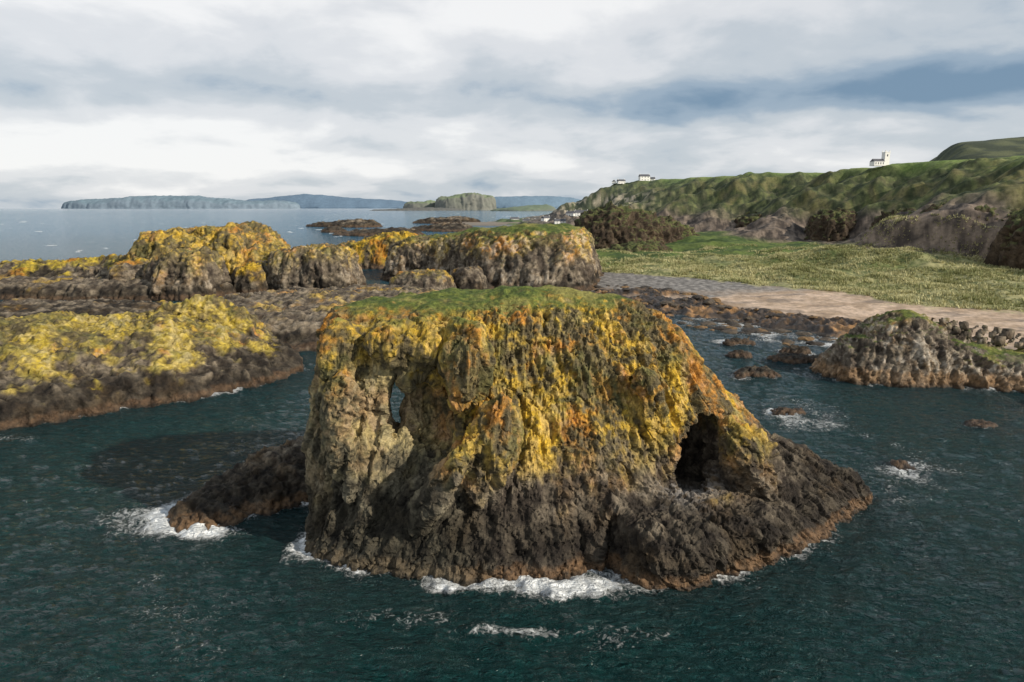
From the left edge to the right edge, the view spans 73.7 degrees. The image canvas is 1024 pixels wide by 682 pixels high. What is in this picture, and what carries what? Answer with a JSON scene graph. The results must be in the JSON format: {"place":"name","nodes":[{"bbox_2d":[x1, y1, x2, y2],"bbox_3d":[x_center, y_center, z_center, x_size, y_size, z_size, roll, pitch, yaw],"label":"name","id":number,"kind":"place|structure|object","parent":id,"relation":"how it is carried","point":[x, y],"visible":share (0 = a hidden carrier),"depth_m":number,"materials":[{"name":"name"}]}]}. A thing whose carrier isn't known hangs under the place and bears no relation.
{"place":"outdoors","nodes":[
{"label":"outdoors","id":0,"kind":"place"},
{"bbox_2d":[61,195,300,208],"bbox_3d":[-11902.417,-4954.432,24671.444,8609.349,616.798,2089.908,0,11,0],"label":"rathlin island","id":1,"kind":"structure","parent":0,"point":[166,202],"depth_m":23850.58,"materials":[{"name":"stone"}]},
{"bbox_2d":[246,194,405,207],"bbox_3d":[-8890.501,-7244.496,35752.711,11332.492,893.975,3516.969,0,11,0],"label":"distant hills","id":2,"kind":"structure","parent":0,"point":[312,201],"depth_m":34510.60,"materials":[{"name":"blue"}]},
{"bbox_2d":[0,208,1023,681],"bbox_3d":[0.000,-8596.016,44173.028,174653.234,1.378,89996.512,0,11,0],"label":"sea","id":3,"kind":"structure","parent":0,"point":[110,574],"depth_m":56.54,"materials":[{"name":"liquid"}]},
{"bbox_2d":[0,254,126,277],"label":"castle rock","id":4,"kind":"object","parent":3,"relation":"in","point":[89,267],"visible":0.23,"depth_m":279.11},
{"bbox_2d":[0,297,167,317],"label":"reef shelf","id":5,"kind":"object","parent":3,"relation":"in","point":[19,307],"visible":0.36,"depth_m":189.19,"materials":[{"name":"grey stone"}]},
{"bbox_2d":[0,275,236,300],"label":"reef shelf","id":6,"kind":"object","parent":3,"relation":"in","point":[64,287],"visible":0.42,"depth_m":225.72,"materials":[{"name":"stone"}]},
{"bbox_2d":[107,257,148,280],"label":"sea crag","id":7,"kind":"structure","parent":3,"relation":"in","point":[127,269],"depth_m":234.43,"materials":[{"name":"stone"}]},
{"bbox_2d":[0,294,303,430],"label":"lichen island","id":8,"kind":"structure","parent":3,"relation":"in","point":[57,366],"depth_m":111.27,"materials":[{"name":"yellow stone"}]},
{"bbox_2d":[141,246,232,300],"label":"sea crag","id":9,"kind":"structure","parent":3,"relation":"in","point":[177,274],"depth_m":225.70,"materials":[{"name":"grey stone"}]},
{"bbox_2d":[126,220,290,275],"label":"castle rock","id":10,"kind":"object","parent":3,"relation":"in","point":[234,245],"visible":0.38,"depth_m":251.00,"materials":[{"name":"yellow stone"}]},
{"bbox_2d":[166,436,308,532],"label":"tidal rock","id":11,"kind":"object","parent":3,"relation":"in","point":[268,481],"visible":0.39,"depth_m":69.23,"materials":[{"name":"stone"}]},
{"bbox_2d":[230,260,271,293],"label":"sea crag","id":12,"kind":"structure","parent":3,"relation":"in","point":[249,277],"depth_m":238.89,"materials":[{"name":"yellow stone"}]},
{"bbox_2d":[266,243,366,289],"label":"sea crag","id":13,"kind":"structure","parent":3,"relation":"in","point":[323,265],"depth_m":238.32,"materials":[{"name":"brown stone"}]},
{"bbox_2d":[223,283,440,351],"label":"reef shelf","id":14,"kind":"object","parent":3,"relation":"in","point":[294,316],"visible":0.27,"depth_m":172.05,"materials":[{"name":"grey stone"}]},
{"bbox_2d":[321,226,346,232],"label":"reef","id":15,"kind":"object","parent":3,"relation":"in","point":[331,229],"visible":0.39,"depth_m":836.24},
{"bbox_2d":[306,218,382,227],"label":"reef","id":16,"kind":"object","parent":3,"relation":"in","point":[358,223],"visible":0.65,"depth_m":1063.68},
{"bbox_2d":[336,230,418,269],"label":"sea crag","id":17,"kind":"structure","parent":3,"relation":"in","point":[372,251],"depth_m":340.17,"materials":[{"name":"yellow stone"}]},
{"bbox_2d":[333,227,423,236],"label":"reef","id":18,"kind":"object","parent":3,"relation":"in","point":[363,232],"visible":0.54,"depth_m":736.85},
{"bbox_2d":[370,207,464,210],"bbox_3d":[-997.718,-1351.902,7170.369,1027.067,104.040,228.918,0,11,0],"label":"skerry","id":19,"kind":"structure","parent":3,"relation":"in","point":[427,209],"depth_m":7104.81,"materials":[{"name":"grey stone"}]},
{"bbox_2d":[403,200,434,207],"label":"sheep island","id":20,"kind":"structure","parent":3,"relation":"in","point":[422,204],"depth_m":7938.16,"materials":[{"name":"stone"}]},
{"bbox_2d":[389,268,455,289],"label":"sea crag","id":21,"kind":"structure","parent":3,"relation":"in","point":[429,279],"depth_m":223.46,"materials":[{"name":"stone"}]},
{"bbox_2d":[412,222,472,231],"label":"reef","id":22,"kind":"object","parent":3,"relation":"in","point":[449,227],"visible":0.47,"depth_m":882.24},
{"bbox_2d":[412,216,480,223],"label":"reef","id":23,"kind":"object","parent":3,"relation":"in","point":[450,219],"visible":0.46,"depth_m":1305.06},
{"bbox_2d":[435,192,496,209],"bbox_3d":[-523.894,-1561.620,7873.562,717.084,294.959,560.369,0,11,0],"label":"sheep island","id":24,"kind":"structure","parent":3,"relation":"in","point":[471,201],"depth_m":7648.06,"materials":[{"name":"grey stone"}]},
{"bbox_2d":[451,265,488,289],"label":"sea crag","id":25,"kind":"structure","parent":3,"relation":"in","point":[470,277],"depth_m":235.42,"materials":[{"name":"grey stone"}]},
{"bbox_2d":[380,223,603,290],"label":"grassy stack","id":26,"kind":"object","parent":3,"relation":"in","point":[540,255],"visible":0.7,"depth_m":252.62,"materials":[{"name":"brown stone"}]},
{"bbox_2d":[490,204,555,210],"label":"skerry","id":27,"kind":"structure","parent":3,"relation":"in","point":[545,207],"depth_m":6155.31,"materials":[{"name":"grey stone"}]},
{"bbox_2d":[301,285,872,591],"bbox_3d":[9.285,8.252,66.537,58.612,26.801,29.149,0,11,0],"label":"sea stack","id":28,"kind":"object","parent":3,"relation":"in","point":[552,432],"visible":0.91,"depth_m":58.81,"materials":[{"name":"yellow stone"}]},
{"bbox_2d":[722,338,755,345],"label":"awash rock","id":29,"kind":"object","parent":3,"relation":"in","point":[734,341],"visible":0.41,"depth_m":151.75,"materials":[{"name":"brown stone"}]},
{"bbox_2d":[725,349,752,358],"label":"awash rock","id":30,"kind":"object","parent":3,"relation":"in","point":[740,353],"visible":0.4,"depth_m":139.02,"materials":[{"name":"brown stone"}]},
{"bbox_2d":[733,365,781,378],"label":"awash rock","id":31,"kind":"object","parent":3,"relation":"in","point":[753,371],"visible":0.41,"depth_m":122.79,"materials":[{"name":"brown stone"}]},
{"bbox_2d":[770,407,805,415],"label":"awash rock","id":32,"kind":"object","parent":3,"relation":"in","point":[778,411],"visible":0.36,"depth_m":100.46,"materials":[{"name":"brown stone"}]},
{"bbox_2d":[766,352,817,364],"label":"awash rock","id":33,"kind":"object","parent":3,"relation":"in","point":[792,358],"visible":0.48,"depth_m":135.12,"materials":[{"name":"stone"}]},
{"bbox_2d":[779,344,811,354],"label":"awash rock","id":34,"kind":"object","parent":3,"relation":"in","point":[798,349],"visible":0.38,"depth_m":142.83,"materials":[{"name":"brown stone"}]},
{"bbox_2d":[889,459,916,470],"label":"awash rock","id":35,"kind":"object","parent":3,"relation":"in","point":[899,464],"visible":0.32,"depth_m":80.28,"materials":[{"name":"brown stone"}]},
{"bbox_2d":[963,419,997,427],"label":"awash rock","id":36,"kind":"object","parent":3,"relation":"in","point":[981,423],"visible":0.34,"depth_m":95.82,"materials":[{"name":"brown stone"}]},
{"bbox_2d":[0,0,1023,207],"label":"sky","id":37,"kind":"structure","parent":0,"point":[399,100],"materials":[{"name":"white"}]},
{"bbox_2d":[495,196,579,207],"bbox_3d":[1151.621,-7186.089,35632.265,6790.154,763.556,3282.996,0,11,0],"label":"distant hills","id":38,"kind":"structure","parent":0,"point":[518,201],"depth_m":34507.95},
{"bbox_2d":[488,137,1023,349],"bbox_3d":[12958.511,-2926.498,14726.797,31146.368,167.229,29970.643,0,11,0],"label":"coastal terrain","id":39,"kind":"structure","parent":0,"point":[965,178],"depth_m":369.69,"materials":[{"name":"green plant"}]},
{"bbox_2d":[462,223,508,225],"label":"wall","id":40,"kind":"structure","parent":39,"relation":"on","point":[483,224],"depth_m":1161.05,"materials":[{"name":"stone"}]},
{"bbox_2d":[462,222,519,222],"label":"parapet","id":41,"kind":"structure","parent":40,"relation":"on","point":[490,222],"depth_m":1165.33,"materials":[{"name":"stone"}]},
{"bbox_2d":[541,215,550,220],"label":"cottage","id":42,"kind":"structure","parent":39,"relation":"on","point":[545,218],"depth_m":1040.03,"materials":[{"name":"paint"}]},
{"bbox_2d":[554,219,565,223],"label":"cottage","id":43,"kind":"structure","parent":39,"relation":"on","point":[557,221],"depth_m":991.67,"materials":[{"name":"stone"}]},
{"bbox_2d":[566,211,574,215],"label":"cottage","id":44,"kind":"structure","parent":39,"relation":"on","point":[570,213],"depth_m":1019.18,"materials":[{"name":"paint"}]},
{"bbox_2d":[575,210,586,215],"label":"cottage","id":45,"kind":"structure","parent":39,"relation":"on","point":[577,212],"depth_m":979.15,"materials":[{"name":"paint"}]},
{"bbox_2d":[617,179,625,183],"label":"cottage","id":46,"kind":"structure","parent":39,"relation":"on","point":[621,181],"depth_m":1061.94,"materials":[{"name":"paint"}]},
{"bbox_2d":[574,201,699,249],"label":"cliff crag","id":47,"kind":"structure","parent":39,"relation":"on","point":[608,224],"depth_m":446.43,"materials":[{"name":"brown stone"}]},
{"bbox_2d":[607,240,672,252],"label":"cliff crag","id":48,"kind":"structure","parent":39,"relation":"on","point":[647,245],"depth_m":417.85,"materials":[{"name":"green plant"}]},
{"bbox_2d":[638,174,649,180],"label":"cottage","id":49,"kind":"structure","parent":39,"relation":"on","point":[643,177],"depth_m":1050.37,"materials":[{"name":"paint"}]},
{"bbox_2d":[734,211,765,227],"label":"cliff crag","id":50,"kind":"structure","parent":39,"relation":"on","point":[743,221],"depth_m":623.62,"materials":[{"name":"green plant"}]},
{"bbox_2d":[591,284,994,345],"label":"shore boulders","id":51,"kind":"object","parent":39,"relation":"on","point":[748,328],"visible":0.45,"depth_m":179.46,"materials":[{"name":"brown stone"}]},
{"bbox_2d":[596,213,1023,310],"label":"marram grass","id":52,"kind":"structure","parent":39,"relation":"on","point":[629,263],"depth_m":272.21,"materials":[{"name":"green plant"}]},
{"bbox_2d":[804,207,857,241],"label":"cliff crag","id":53,"kind":"structure","parent":39,"relation":"on","point":[830,225],"depth_m":459.68,"materials":[{"name":"brown stone"}]},
{"bbox_2d":[869,150,890,165],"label":"church","id":54,"kind":"structure","parent":39,"relation":"on","point":[884,160],"depth_m":513.60,"materials":[{"name":"paint"}]},
{"bbox_2d":[809,309,1023,392],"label":"beach crag","id":55,"kind":"structure","parent":39,"relation":"on","point":[902,348],"depth_m":118.26,"materials":[{"name":"grey stone"}]},
{"bbox_2d":[983,209,1023,269],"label":"cliff crag","id":56,"kind":"structure","parent":39,"relation":"on","point":[1007,247],"depth_m":276.00,"materials":[{"name":"brown stone"}]},
{"bbox_2d":[869,207,915,228],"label":"cliff crag","id":57,"kind":"structure","parent":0,"point":[884,214],"depth_m":404.95,"materials":[{"name":"green plant"}]},
{"bbox_2d":[920,200,947,213],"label":"cliff crag","id":58,"kind":"structure","parent":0,"point":[935,206],"depth_m":358.42,"materials":[{"name":"green plant"}]},
{"bbox_2d":[974,204,1021,220],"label":"cliff crag","id":59,"kind":"structure","parent":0,"point":[985,208],"depth_m":301.16,"materials":[{"name":"green plant"}]}
]}

